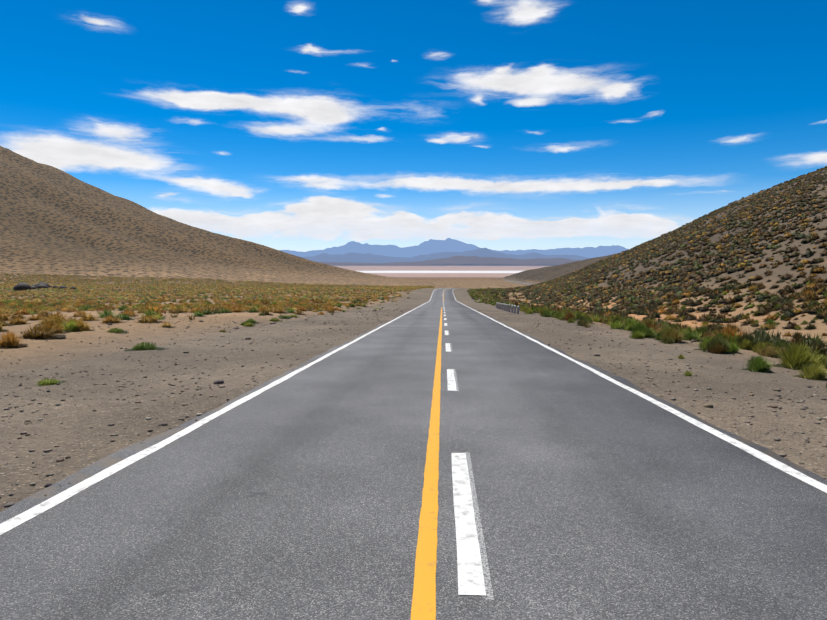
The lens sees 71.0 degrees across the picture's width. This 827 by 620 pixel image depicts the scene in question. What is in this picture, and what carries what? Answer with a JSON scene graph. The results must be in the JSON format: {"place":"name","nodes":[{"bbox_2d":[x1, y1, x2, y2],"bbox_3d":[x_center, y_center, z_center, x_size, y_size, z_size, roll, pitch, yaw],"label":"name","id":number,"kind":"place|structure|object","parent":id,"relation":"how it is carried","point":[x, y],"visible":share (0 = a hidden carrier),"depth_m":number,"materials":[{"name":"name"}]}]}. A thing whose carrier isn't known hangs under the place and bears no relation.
{"place":"outdoors","nodes":[
{"label":"outdoors","id":0,"kind":"place"},
{"bbox_2d":[0,280,826,619],"bbox_3d":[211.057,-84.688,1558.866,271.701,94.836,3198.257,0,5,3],"label":"road","id":1,"kind":"structure","parent":0,"point":[296,496],"depth_m":4.57,"materials":[{"name":"grey asphalt"}]},
{"bbox_2d":[0,283,826,594],"bbox_3d":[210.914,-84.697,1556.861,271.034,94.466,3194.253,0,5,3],"label":"white marking","id":2,"kind":"structure","parent":1,"relation":"on","point":[470,575],"depth_m":5.29,"materials":[{"name":"paint"}]},
{"bbox_2d":[411,289,445,619],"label":"yellow marking","id":3,"kind":"structure","parent":1,"relation":"on","point":[423,607],"depth_m":4.23,"materials":[{"name":"paint"}]},
{"bbox_2d":[445,312,493,599],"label":"old marking","id":4,"kind":"object","parent":1,"relation":"on","point":[487,582],"visible":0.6,"depth_m":4.13,"materials":[{"name":"paint"}]},
{"bbox_2d":[0,146,826,511],"bbox_3d":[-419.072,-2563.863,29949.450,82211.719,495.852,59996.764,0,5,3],"label":"terrain","id":5,"kind":"structure","parent":0,"point":[54,220],"depth_m":24.59,"materials":[{"name":"brown soil"}]},
{"bbox_2d":[13,282,76,290],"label":"outcrop","id":6,"kind":"object","parent":5,"relation":"on","point":[22,286],"visible":0.48,"depth_m":212.39,"materials":[{"name":"stone"}]},
{"bbox_2d":[0,314,174,347],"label":"shrubs","id":7,"kind":"object","parent":5,"relation":"on","point":[51,327],"visible":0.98,"depth_m":23.91,"materials":[{"name":"plant"}]},
{"bbox_2d":[37,317,282,384],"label":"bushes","id":8,"kind":"object","parent":5,"relation":"on","point":[148,346],"visible":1,"depth_m":18.69,"materials":[{"name":"green plant"}]},
{"bbox_2d":[0,298,373,321],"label":"scrubland","id":9,"kind":"structure","parent":5,"relation":"on","point":[200,309],"depth_m":60.14,"materials":[{"name":"green plant"}]},
{"bbox_2d":[0,290,399,319],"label":"grass","id":10,"kind":"structure","parent":5,"relation":"on","point":[175,315],"depth_m":98.00,"materials":[{"name":"green plant"}]},
{"bbox_2d":[0,273,434,302],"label":"grassland","id":11,"kind":"structure","parent":5,"relation":"on","point":[191,289],"depth_m":203.81,"materials":[{"name":"green plant"}]},
{"bbox_2d":[285,288,421,317],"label":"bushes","id":12,"kind":"object","parent":5,"relation":"on","point":[292,316],"visible":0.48,"depth_m":71.36,"materials":[{"name":"green plant"}]},
{"bbox_2d":[0,306,826,510],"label":"stones","id":13,"kind":"object","parent":5,"relation":"on","point":[9,504],"visible":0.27,"depth_m":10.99,"materials":[{"name":"brown stone"}]},
{"bbox_2d":[331,303,692,375],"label":"weeds","id":14,"kind":"object","parent":5,"relation":"on","point":[686,373],"visible":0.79,"depth_m":16.47,"materials":[{"name":"green plant"}]},
{"bbox_2d":[468,254,809,318],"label":"shrubs","id":15,"kind":"object","parent":5,"relation":"on","point":[494,301],"visible":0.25,"depth_m":124.03,"materials":[{"name":"green plant"}]},
{"bbox_2d":[466,284,826,343],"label":"grass","id":16,"kind":"structure","parent":5,"relation":"on","point":[586,325],"depth_m":58.34,"materials":[{"name":"green plant"}]},
{"bbox_2d":[477,166,826,323],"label":"hill","id":17,"kind":"structure","parent":5,"relation":"on","point":[640,254],"depth_m":141.60,"materials":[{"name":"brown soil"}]},
{"bbox_2d":[503,291,826,343],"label":"shrubs","id":18,"kind":"object","parent":5,"relation":"on","point":[573,317],"visible":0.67,"depth_m":44.83,"materials":[{"name":"green plant"}]},
{"bbox_2d":[509,258,826,350],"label":"shrub","id":19,"kind":"object","parent":5,"relation":"on","point":[807,295],"visible":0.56,"depth_m":76.81,"materials":[{"name":"green plant"}]},
{"bbox_2d":[629,321,826,387],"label":"shrubs","id":20,"kind":"object","parent":5,"relation":"on","point":[799,358],"visible":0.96,"depth_m":18.77,"materials":[{"name":"green plant"}]},
{"bbox_2d":[710,323,826,359],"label":"shrub","id":21,"kind":"object","parent":5,"relation":"on","point":[761,336],"visible":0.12,"depth_m":23.04,"materials":[{"name":"green plant"}]},
{"bbox_2d":[0,0,826,251],"label":"sky","id":22,"kind":"structure","parent":0,"point":[292,125],"materials":[{"name":"blue"}]},
{"bbox_2d":[301,248,589,262],"bbox_3d":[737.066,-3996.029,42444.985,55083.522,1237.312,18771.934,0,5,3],"label":"mount","id":23,"kind":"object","parent":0,"point":[373,258],"visible":0.21,"depth_m":42881.61,"materials":[{"name":"blue stone"}]},
{"bbox_2d":[318,256,579,264],"bbox_3d":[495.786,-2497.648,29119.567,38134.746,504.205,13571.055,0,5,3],"label":"mount","id":24,"kind":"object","parent":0,"point":[473,260],"visible":0.4,"depth_m":28648.92,"materials":[{"name":"blue stone"}]},
{"bbox_2d":[279,238,629,257],"bbox_3d":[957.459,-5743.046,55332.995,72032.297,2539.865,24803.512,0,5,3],"label":"mount","id":25,"kind":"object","parent":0,"point":[430,246],"visible":0.23,"depth_m":55944.36,"materials":[{"name":"blue stone"}]}
]}

